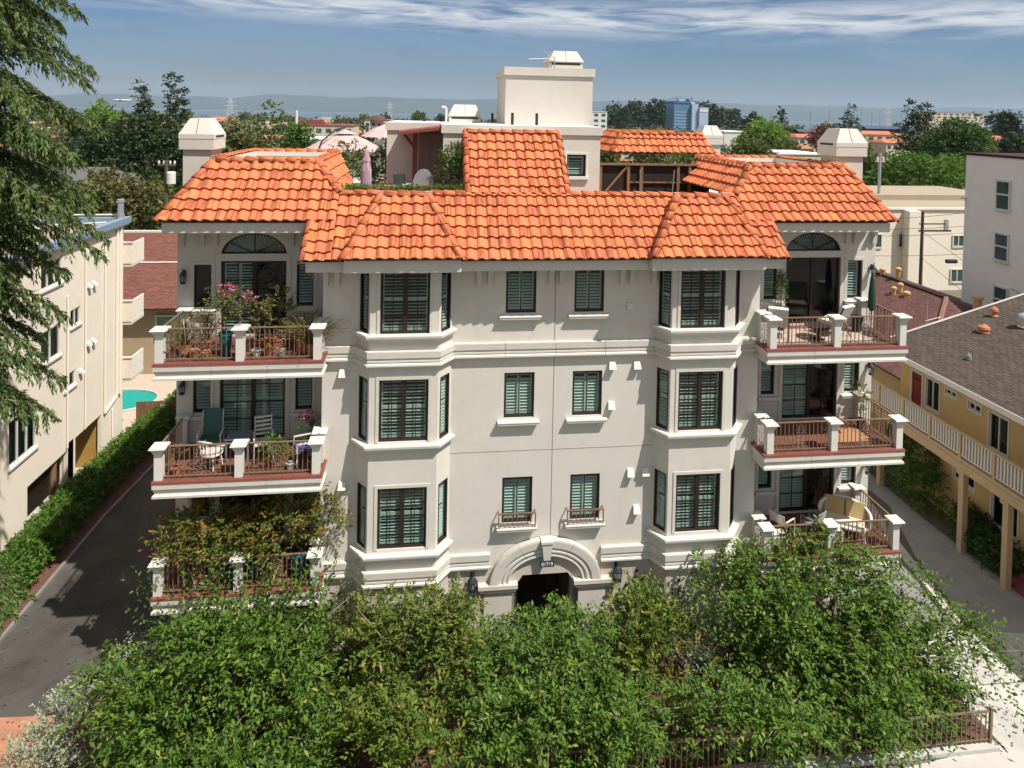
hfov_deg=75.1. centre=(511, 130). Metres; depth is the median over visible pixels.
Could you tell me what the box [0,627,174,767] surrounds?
garden shrub
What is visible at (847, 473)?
window
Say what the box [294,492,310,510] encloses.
window
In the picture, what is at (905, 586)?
ramp
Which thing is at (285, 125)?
tree
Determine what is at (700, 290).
window
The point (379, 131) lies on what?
patio umbrella
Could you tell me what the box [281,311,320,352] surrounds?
ornamental grass
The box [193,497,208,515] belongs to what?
window
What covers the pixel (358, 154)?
flowering plant
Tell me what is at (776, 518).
garden chair
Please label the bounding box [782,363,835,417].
sliding door
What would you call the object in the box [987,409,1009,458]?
window
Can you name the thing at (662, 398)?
window
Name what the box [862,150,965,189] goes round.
tree
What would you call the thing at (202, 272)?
window
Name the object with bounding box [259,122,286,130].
distant house
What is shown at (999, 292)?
sash window
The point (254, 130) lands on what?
tree
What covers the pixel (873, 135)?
apartment row
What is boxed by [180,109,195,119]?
tree
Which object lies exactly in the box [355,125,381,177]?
tree
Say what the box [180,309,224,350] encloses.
ornamental grass
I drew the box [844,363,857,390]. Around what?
window
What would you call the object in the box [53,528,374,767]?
street tree
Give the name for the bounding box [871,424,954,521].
garden shrub
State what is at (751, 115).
tree
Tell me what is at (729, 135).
white shed
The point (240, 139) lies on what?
tree
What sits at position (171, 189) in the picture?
tree
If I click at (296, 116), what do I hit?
store mast
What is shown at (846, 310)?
lounge chair
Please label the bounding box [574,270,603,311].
window
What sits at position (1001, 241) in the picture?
sash window
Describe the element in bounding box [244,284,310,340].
variegated shrub
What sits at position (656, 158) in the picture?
tree
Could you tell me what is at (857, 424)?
flower pot
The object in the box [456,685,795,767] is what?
garden shrub
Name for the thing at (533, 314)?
apartment building
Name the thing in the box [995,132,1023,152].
tree
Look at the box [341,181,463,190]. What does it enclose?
box hedge
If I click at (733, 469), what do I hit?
window
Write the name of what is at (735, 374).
window
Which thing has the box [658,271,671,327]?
window
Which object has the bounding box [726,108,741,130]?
tree
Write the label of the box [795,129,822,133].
solar array
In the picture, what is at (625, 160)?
distant house
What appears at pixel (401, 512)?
window
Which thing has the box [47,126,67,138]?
tree
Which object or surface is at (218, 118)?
distant house
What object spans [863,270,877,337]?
closed umbrella
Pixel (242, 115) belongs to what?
tree
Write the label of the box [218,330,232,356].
tall planter
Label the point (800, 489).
sliding door
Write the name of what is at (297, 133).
tree
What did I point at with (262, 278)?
sliding door
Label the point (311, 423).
flower stand plant
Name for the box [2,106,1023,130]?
water
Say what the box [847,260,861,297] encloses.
window
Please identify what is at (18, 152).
distant house
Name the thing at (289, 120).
tree
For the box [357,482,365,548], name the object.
window
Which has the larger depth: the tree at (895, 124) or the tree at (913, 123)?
the tree at (895, 124)
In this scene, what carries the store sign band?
on the store
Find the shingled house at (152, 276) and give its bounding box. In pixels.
[123,230,177,373]
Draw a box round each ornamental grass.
[161,312,210,356]
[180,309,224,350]
[274,308,349,354]
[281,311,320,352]
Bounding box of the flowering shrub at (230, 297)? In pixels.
[189,285,260,332]
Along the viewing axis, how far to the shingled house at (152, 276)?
40.44 m
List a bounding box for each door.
[219,493,283,539]
[220,378,284,438]
[221,261,286,333]
[516,574,545,593]
[779,467,832,511]
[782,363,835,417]
[785,257,839,323]
[910,368,923,410]
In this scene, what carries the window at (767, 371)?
in the apartment building at (533, 314)
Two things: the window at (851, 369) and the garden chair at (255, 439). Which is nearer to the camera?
the garden chair at (255, 439)
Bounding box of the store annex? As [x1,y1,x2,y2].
[302,136,349,170]
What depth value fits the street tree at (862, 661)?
17.29 m
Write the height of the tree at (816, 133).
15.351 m
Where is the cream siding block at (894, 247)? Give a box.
[866,185,964,289]
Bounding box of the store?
[296,124,359,136]
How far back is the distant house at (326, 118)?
903.17 m
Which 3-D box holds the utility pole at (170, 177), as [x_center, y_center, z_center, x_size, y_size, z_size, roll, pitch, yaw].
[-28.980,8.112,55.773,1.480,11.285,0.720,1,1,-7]
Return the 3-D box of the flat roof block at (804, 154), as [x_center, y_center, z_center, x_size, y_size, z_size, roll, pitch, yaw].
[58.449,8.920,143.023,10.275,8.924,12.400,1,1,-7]
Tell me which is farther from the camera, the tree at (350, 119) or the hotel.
the hotel
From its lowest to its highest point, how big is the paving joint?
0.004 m
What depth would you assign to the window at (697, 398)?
19.36 m
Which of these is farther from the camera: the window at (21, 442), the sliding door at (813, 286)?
the window at (21, 442)
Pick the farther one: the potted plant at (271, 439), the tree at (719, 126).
the tree at (719, 126)
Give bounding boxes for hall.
[364,119,390,138]
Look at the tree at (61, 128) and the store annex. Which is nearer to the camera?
the store annex
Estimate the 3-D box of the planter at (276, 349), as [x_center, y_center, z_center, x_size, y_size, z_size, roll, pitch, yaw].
[-6.482,5.863,18.325,0.440,0.320,0.429,1,1,-7]
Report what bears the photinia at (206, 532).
on the apartment building at (533, 314)
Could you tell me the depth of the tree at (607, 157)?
109.55 m
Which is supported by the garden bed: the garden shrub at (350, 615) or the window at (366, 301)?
the garden shrub at (350, 615)
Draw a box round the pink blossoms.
[218,283,257,302]
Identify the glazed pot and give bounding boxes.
[222,560,232,578]
[248,558,263,577]
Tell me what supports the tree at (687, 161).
on the ground at (936, 521)
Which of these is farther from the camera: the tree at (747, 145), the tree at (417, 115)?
the tree at (417, 115)
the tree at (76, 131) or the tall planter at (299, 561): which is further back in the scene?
the tree at (76, 131)
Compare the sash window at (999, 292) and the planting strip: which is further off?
the sash window at (999, 292)
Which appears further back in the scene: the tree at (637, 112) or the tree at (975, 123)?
the tree at (637, 112)
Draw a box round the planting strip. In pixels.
[0,435,173,632]
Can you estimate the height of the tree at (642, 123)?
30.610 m
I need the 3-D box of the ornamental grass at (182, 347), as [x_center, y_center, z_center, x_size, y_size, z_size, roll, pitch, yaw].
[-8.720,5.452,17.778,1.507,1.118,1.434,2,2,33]
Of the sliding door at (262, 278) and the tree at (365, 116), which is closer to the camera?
the sliding door at (262, 278)
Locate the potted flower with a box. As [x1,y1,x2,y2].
[297,407,315,421]
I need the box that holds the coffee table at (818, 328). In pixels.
[805,322,830,340]
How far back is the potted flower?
18.90 m
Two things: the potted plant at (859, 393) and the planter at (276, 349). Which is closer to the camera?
the planter at (276, 349)
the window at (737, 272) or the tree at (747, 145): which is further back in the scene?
the tree at (747, 145)
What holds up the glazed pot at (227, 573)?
on the apartment building at (533, 314)
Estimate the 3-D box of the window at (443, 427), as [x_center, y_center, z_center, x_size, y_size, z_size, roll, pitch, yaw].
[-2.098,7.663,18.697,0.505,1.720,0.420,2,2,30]
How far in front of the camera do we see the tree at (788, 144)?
157.44 m
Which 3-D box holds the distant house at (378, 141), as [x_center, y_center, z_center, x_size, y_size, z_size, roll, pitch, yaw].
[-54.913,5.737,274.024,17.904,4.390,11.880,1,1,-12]
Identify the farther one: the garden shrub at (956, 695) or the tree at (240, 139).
the tree at (240, 139)
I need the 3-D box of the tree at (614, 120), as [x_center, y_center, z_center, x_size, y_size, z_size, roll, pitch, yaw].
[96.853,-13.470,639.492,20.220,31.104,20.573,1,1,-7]
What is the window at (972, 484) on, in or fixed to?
in the ochre apartments
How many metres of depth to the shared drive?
23.28 m
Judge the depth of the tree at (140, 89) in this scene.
102.46 m
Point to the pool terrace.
(163, 389)
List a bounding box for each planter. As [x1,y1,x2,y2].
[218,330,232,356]
[270,335,284,350]
[292,550,305,578]
[851,314,862,331]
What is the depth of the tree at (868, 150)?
200.12 m
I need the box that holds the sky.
[0,0,1023,108]
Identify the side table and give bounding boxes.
[224,430,253,462]
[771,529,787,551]
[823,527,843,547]
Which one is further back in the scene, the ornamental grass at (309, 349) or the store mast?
the store mast
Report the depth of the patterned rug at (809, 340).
20.23 m
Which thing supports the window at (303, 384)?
in the apartment building at (533, 314)
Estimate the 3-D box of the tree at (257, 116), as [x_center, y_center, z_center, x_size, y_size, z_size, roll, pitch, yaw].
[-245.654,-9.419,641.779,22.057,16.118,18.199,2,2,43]
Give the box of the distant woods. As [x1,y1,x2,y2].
[11,112,1000,148]
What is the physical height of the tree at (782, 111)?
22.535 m
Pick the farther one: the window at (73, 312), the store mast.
the store mast
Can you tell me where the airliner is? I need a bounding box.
[113,97,131,101]
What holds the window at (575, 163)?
in the apartment building at (533, 314)
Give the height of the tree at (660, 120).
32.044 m
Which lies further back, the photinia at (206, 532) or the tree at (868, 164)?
the tree at (868, 164)
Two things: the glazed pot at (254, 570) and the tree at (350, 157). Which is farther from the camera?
the tree at (350, 157)
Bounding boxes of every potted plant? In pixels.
[166,443,188,466]
[255,430,295,466]
[846,378,874,418]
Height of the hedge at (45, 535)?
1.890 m
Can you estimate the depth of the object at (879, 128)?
303.85 m
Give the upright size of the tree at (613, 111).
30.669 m
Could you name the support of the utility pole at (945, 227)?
on the ground at (936, 521)
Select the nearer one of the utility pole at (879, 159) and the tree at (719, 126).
the utility pole at (879, 159)
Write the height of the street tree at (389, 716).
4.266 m
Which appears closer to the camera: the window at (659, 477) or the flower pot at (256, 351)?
the flower pot at (256, 351)
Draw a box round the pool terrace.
[122,374,175,434]
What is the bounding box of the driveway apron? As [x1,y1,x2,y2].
[0,715,56,767]
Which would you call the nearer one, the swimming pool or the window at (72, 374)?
the window at (72, 374)
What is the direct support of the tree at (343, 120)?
on the ground at (936, 521)
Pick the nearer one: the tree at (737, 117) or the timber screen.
the timber screen
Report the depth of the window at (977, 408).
25.45 m
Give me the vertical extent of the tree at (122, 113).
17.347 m
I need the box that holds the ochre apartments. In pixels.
[870,293,1023,589]
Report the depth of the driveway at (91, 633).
20.63 m
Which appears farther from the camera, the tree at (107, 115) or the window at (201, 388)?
the tree at (107, 115)
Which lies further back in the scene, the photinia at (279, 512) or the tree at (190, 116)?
the tree at (190, 116)
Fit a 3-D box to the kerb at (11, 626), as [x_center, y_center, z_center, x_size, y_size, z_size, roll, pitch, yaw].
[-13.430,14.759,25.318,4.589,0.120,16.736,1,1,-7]
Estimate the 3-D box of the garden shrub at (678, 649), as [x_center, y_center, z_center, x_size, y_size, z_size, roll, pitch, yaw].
[4.429,14.171,16.888,2.344,2.540,2.633,2,2,34]
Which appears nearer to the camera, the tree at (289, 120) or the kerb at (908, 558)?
the kerb at (908, 558)
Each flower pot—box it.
[171,464,181,474]
[188,348,199,357]
[201,350,210,357]
[251,347,261,356]
[265,346,272,355]
[278,348,284,355]
[285,460,294,469]
[855,416,864,429]
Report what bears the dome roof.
on the hall
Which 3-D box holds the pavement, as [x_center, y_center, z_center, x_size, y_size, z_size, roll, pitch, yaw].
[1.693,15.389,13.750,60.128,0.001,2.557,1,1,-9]
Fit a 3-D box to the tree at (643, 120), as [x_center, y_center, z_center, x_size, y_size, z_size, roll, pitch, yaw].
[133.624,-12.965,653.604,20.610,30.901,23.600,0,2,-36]
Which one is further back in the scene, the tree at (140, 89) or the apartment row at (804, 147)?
the apartment row at (804, 147)
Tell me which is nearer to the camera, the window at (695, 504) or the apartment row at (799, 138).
the window at (695, 504)
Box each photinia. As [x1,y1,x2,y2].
[136,496,258,586]
[208,500,286,580]
[229,482,354,580]
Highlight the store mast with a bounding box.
[295,110,297,123]
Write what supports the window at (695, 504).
in the apartment building at (533, 314)
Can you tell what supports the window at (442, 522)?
in the apartment building at (533, 314)
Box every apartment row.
[785,134,815,151]
[797,144,814,151]
[861,131,900,151]
[870,139,915,161]
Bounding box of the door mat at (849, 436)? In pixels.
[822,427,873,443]
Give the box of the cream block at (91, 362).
[0,199,143,551]
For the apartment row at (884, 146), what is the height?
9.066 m
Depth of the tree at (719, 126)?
576.78 m
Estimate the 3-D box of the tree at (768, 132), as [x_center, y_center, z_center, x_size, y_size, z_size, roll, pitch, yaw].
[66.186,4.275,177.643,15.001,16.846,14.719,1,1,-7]
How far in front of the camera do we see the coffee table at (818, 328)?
20.03 m
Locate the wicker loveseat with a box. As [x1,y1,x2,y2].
[817,493,872,543]
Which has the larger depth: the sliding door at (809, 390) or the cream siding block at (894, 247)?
the cream siding block at (894, 247)
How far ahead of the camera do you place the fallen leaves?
19.75 m
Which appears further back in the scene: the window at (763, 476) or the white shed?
the white shed
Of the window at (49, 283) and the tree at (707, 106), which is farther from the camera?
the tree at (707, 106)
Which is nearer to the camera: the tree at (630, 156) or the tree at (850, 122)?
the tree at (630, 156)
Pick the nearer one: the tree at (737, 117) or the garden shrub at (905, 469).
the garden shrub at (905, 469)
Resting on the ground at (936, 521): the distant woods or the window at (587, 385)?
the distant woods
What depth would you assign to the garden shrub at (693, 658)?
18.54 m
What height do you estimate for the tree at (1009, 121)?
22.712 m
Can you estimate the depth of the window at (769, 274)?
21.41 m
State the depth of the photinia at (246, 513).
17.96 m
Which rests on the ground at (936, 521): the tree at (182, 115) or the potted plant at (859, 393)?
the tree at (182, 115)
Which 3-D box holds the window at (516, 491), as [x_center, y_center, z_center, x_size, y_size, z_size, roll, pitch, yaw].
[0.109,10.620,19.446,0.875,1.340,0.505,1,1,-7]
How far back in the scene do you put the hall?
273.87 m
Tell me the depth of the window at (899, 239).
61.70 m
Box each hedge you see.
[0,389,175,628]
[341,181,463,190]
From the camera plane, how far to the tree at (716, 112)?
563.53 m
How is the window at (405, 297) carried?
in the apartment building at (533, 314)
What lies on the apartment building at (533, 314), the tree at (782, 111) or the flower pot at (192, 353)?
the flower pot at (192, 353)
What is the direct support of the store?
on the ground at (936, 521)
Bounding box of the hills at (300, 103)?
[45,93,1023,125]
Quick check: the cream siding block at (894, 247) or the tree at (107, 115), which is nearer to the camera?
the cream siding block at (894, 247)
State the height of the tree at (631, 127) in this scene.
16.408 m
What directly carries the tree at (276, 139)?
on the ground at (936, 521)
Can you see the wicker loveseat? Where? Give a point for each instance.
(838, 507)
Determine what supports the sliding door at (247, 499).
in the apartment building at (533, 314)
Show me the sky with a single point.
(861, 53)
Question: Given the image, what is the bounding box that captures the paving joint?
[970,681,1022,685]
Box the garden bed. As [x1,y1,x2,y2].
[44,626,994,767]
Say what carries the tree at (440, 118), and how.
on the ground at (936, 521)
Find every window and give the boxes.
[8,403,38,471]
[40,257,64,293]
[41,325,62,365]
[63,370,77,394]
[70,306,82,330]
[155,315,175,340]
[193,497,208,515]
[194,265,210,306]
[194,380,209,411]
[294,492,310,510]
[296,377,311,408]
[297,264,313,305]
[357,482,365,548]
[358,375,366,441]
[360,273,368,333]
[377,487,426,548]
[378,379,428,441]
[380,273,430,333]
[437,477,447,544]
[439,373,449,438]
[441,273,450,331]
[501,476,531,522]
[504,372,533,417]
[506,271,536,312]
[567,154,585,175]
[570,473,599,518]
[572,370,601,414]
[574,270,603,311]
[653,468,665,531]
[656,367,668,429]
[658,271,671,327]
[675,473,719,531]
[678,371,721,429]
[680,270,724,327]
[712,464,734,527]
[715,365,737,426]
[718,270,739,325]
[758,466,770,487]
[761,361,773,393]
[764,269,776,298]
[841,466,854,483]
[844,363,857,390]
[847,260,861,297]
[876,234,882,248]
[897,233,902,248]
[924,375,949,415]
[944,385,957,400]
[949,269,961,282]
[952,235,962,247]
[952,467,975,492]
[966,398,981,416]
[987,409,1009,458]
[989,492,1019,542]
[992,232,1009,263]
[992,284,1008,302]
[993,179,1011,211]
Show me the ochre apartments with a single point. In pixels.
(958, 403)
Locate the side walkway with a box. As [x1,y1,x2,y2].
[27,467,106,549]
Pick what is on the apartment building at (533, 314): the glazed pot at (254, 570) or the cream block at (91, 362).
the glazed pot at (254, 570)
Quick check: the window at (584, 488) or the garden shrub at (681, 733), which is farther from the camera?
the window at (584, 488)
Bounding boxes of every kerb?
[0,443,173,715]
[867,497,962,628]
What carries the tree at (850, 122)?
on the ground at (936, 521)
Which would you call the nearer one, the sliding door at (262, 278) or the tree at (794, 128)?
the sliding door at (262, 278)
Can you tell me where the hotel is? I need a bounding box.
[915,112,984,134]
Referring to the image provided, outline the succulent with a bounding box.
[258,335,278,353]
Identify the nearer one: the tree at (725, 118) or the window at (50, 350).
the window at (50, 350)
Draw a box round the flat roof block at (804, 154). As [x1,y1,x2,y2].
[758,150,820,159]
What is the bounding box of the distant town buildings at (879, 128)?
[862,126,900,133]
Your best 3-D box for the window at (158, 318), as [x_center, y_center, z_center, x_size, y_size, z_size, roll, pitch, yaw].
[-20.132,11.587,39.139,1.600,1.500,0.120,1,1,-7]
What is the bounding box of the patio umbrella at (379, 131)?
[361,124,386,184]
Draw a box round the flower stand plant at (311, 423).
[296,412,320,439]
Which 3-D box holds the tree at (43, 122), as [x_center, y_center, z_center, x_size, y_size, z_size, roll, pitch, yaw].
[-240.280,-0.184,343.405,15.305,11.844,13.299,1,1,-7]
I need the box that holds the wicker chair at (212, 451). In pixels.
[197,440,224,471]
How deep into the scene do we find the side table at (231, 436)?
18.39 m
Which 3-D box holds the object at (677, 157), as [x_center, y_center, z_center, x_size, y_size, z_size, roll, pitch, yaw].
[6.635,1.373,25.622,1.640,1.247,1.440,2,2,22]
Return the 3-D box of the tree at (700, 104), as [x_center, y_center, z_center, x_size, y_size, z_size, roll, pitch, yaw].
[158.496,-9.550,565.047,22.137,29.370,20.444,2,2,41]
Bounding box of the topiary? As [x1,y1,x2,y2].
[771,269,788,330]
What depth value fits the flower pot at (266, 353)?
17.74 m
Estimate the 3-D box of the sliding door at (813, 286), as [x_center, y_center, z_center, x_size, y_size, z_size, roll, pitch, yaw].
[9.628,5.138,21.708,1.870,2.150,0.505,1,1,-7]
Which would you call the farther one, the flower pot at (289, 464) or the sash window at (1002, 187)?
the sash window at (1002, 187)
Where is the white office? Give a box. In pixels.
[592,111,606,130]
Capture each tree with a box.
[0,0,111,638]
[31,120,57,126]
[37,114,141,168]
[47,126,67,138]
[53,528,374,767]
[55,124,71,137]
[62,109,186,225]
[65,165,168,229]
[73,98,126,152]
[115,108,129,117]
[126,174,180,229]
[129,79,157,169]
[155,71,190,196]
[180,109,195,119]
[218,113,271,152]
[237,110,251,120]
[245,127,273,146]
[247,113,265,122]
[251,99,288,148]
[272,123,291,134]
[277,120,318,148]
[280,114,294,124]
[311,570,517,767]
[330,115,350,123]
[342,155,355,176]
[347,118,357,123]
[354,113,369,123]
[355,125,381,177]
[380,112,394,119]
[410,109,426,120]
[434,114,447,121]
[440,589,810,767]
[600,150,622,162]
[602,105,615,126]
[605,101,620,127]
[605,102,626,128]
[613,105,636,129]
[618,120,634,133]
[621,153,639,162]
[625,100,645,121]
[629,98,649,128]
[632,102,652,129]
[633,124,674,163]
[640,103,652,127]
[644,98,665,129]
[649,100,665,129]
[659,124,675,130]
[674,130,694,163]
[677,514,1023,767]
[699,100,716,125]
[699,102,711,124]
[708,103,725,125]
[710,108,728,129]
[720,106,731,129]
[720,135,780,155]
[723,109,741,129]
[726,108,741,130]
[730,115,790,149]
[735,110,760,130]
[770,136,804,150]
[771,106,790,134]
[790,124,804,133]
[803,122,834,150]
[835,103,865,136]
[862,149,891,184]
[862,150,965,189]
[864,136,876,157]
[885,98,943,173]
[892,122,905,132]
[915,116,996,182]
[970,111,984,128]
[972,132,1000,152]
[983,109,1023,141]
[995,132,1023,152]
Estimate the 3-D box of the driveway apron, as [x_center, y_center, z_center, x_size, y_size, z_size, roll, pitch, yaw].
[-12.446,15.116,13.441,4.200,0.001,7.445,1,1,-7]
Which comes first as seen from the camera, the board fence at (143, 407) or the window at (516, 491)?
the window at (516, 491)
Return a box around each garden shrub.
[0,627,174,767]
[295,589,384,699]
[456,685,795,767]
[581,568,709,698]
[644,616,737,745]
[665,604,745,705]
[811,665,984,751]
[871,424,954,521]
[942,497,1023,577]
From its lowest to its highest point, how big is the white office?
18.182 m
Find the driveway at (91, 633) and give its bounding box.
[0,452,175,716]
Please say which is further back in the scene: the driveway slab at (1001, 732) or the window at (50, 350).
the window at (50, 350)
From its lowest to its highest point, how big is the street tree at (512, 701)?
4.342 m
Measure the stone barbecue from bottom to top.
1.381 m
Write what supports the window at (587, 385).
in the apartment building at (533, 314)
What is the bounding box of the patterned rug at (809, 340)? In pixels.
[777,328,881,344]
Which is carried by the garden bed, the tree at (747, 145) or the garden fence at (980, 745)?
the garden fence at (980, 745)
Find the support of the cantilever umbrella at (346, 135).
on the apartment building at (533, 314)
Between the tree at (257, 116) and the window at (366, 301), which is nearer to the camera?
the window at (366, 301)
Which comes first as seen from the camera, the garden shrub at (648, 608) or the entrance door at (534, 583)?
the garden shrub at (648, 608)
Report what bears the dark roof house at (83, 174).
on the ground at (936, 521)
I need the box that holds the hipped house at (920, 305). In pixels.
[870,267,983,434]
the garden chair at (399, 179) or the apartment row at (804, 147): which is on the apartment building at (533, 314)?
the garden chair at (399, 179)
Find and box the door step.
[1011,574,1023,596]
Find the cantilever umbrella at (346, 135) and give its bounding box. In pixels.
[305,127,385,154]
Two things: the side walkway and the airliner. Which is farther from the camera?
the airliner
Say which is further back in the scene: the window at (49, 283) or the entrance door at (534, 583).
the window at (49, 283)
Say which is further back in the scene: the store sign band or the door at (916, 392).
the store sign band
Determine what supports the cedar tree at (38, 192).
on the side walkway
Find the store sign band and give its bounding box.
[298,119,323,124]
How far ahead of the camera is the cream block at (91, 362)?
26.80 m
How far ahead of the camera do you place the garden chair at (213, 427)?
18.84 m
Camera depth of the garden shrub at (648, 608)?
17.89 m
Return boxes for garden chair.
[196,408,224,458]
[253,413,273,459]
[293,425,314,468]
[393,174,405,189]
[769,508,794,534]
[800,508,826,540]
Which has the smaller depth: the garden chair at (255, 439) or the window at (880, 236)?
the garden chair at (255, 439)
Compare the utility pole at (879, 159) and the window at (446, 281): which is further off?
the utility pole at (879, 159)
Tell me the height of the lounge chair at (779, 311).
1.043 m
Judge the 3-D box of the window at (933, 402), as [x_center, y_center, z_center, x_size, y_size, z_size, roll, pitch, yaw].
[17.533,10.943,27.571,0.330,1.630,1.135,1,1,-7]
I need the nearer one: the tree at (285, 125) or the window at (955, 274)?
the window at (955, 274)
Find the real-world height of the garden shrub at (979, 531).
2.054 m
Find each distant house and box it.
[7,147,40,162]
[212,117,226,120]
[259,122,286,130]
[319,117,331,120]
[374,139,386,150]
[619,157,632,162]
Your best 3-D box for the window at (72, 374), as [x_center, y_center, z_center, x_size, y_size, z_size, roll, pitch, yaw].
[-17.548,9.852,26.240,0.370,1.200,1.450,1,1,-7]
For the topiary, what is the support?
on the patterned rug at (809, 340)
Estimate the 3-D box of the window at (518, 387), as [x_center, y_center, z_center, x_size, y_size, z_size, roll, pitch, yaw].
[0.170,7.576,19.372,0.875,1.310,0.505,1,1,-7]
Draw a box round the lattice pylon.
[224,98,236,118]
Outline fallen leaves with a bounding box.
[0,503,1023,749]
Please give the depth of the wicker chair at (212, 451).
17.80 m
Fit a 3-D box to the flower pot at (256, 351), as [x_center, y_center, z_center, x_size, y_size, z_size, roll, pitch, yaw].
[-6.818,5.930,17.762,0.286,0.200,0.279,1,1,-7]
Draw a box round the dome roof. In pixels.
[369,115,386,123]
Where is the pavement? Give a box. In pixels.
[906,745,1023,767]
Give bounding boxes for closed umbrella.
[360,146,371,189]
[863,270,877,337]
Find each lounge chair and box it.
[767,306,789,341]
[815,304,855,335]
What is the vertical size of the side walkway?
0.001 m
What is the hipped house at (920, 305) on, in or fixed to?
on the ground at (936, 521)
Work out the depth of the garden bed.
17.00 m
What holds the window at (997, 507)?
in the ochre apartments
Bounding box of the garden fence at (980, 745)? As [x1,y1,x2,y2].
[390,706,999,767]
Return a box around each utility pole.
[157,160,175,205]
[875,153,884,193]
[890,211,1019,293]
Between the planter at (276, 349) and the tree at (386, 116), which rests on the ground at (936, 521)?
the tree at (386, 116)
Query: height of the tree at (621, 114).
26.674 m
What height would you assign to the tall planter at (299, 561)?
0.600 m
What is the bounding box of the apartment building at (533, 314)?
[147,50,911,682]
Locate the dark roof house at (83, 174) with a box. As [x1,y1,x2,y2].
[20,166,144,213]
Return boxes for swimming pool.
[122,388,159,411]
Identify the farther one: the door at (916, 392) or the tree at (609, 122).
the tree at (609, 122)
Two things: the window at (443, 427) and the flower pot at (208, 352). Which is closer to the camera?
the flower pot at (208, 352)
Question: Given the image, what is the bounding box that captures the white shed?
[720,130,742,153]
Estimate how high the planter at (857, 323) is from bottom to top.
0.500 m
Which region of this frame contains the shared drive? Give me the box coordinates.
[868,474,1023,632]
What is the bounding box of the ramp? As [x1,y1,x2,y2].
[865,522,950,632]
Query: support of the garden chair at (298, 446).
on the apartment building at (533, 314)
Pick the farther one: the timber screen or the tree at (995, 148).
the tree at (995, 148)
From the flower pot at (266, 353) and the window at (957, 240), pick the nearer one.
the flower pot at (266, 353)
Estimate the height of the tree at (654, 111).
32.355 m
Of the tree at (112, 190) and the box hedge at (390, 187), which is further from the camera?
the tree at (112, 190)
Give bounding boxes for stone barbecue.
[402,168,437,189]
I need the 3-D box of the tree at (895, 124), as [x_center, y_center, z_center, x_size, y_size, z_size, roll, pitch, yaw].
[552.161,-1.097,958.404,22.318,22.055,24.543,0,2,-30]
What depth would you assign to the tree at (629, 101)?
613.84 m
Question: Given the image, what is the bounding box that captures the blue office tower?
[665,99,707,131]
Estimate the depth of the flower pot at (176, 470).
17.50 m
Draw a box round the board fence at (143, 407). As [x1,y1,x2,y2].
[136,400,175,430]
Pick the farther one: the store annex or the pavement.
the store annex
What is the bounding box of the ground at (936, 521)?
[12,115,1021,767]
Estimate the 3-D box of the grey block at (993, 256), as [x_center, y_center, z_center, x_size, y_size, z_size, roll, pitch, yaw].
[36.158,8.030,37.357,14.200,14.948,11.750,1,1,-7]
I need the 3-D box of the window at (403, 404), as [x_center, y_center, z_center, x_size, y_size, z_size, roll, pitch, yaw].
[-2.998,7.650,18.485,1.335,1.720,0.510,1,1,-7]
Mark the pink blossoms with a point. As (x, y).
(228, 285)
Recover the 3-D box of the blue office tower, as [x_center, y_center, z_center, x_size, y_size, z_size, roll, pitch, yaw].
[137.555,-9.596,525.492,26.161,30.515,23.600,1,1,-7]
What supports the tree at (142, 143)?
on the ground at (936, 521)
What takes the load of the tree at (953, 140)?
on the ground at (936, 521)
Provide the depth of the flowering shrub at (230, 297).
17.68 m
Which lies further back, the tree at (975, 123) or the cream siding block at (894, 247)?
the tree at (975, 123)
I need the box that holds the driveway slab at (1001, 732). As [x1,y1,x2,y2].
[911,630,1023,751]
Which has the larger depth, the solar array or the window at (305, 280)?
the solar array
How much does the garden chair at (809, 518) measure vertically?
0.893 m
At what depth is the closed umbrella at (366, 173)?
20.00 m
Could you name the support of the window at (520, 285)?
in the apartment building at (533, 314)
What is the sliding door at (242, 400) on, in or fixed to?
in the apartment building at (533, 314)
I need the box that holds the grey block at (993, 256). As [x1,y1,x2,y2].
[961,152,1023,305]
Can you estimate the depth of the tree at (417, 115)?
431.83 m
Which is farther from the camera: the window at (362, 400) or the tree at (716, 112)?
the tree at (716, 112)
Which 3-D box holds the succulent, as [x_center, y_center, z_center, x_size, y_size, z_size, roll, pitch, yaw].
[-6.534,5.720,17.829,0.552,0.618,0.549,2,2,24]
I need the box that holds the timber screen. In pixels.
[599,163,708,192]
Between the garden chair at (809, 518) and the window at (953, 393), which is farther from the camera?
the window at (953, 393)
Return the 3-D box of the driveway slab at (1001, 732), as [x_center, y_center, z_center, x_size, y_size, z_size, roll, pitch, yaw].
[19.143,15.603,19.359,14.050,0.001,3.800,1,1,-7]
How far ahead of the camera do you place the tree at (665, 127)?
382.18 m
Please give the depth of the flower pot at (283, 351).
17.81 m
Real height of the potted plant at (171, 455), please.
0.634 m
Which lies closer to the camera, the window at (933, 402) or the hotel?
the window at (933, 402)
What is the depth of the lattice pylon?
630.33 m

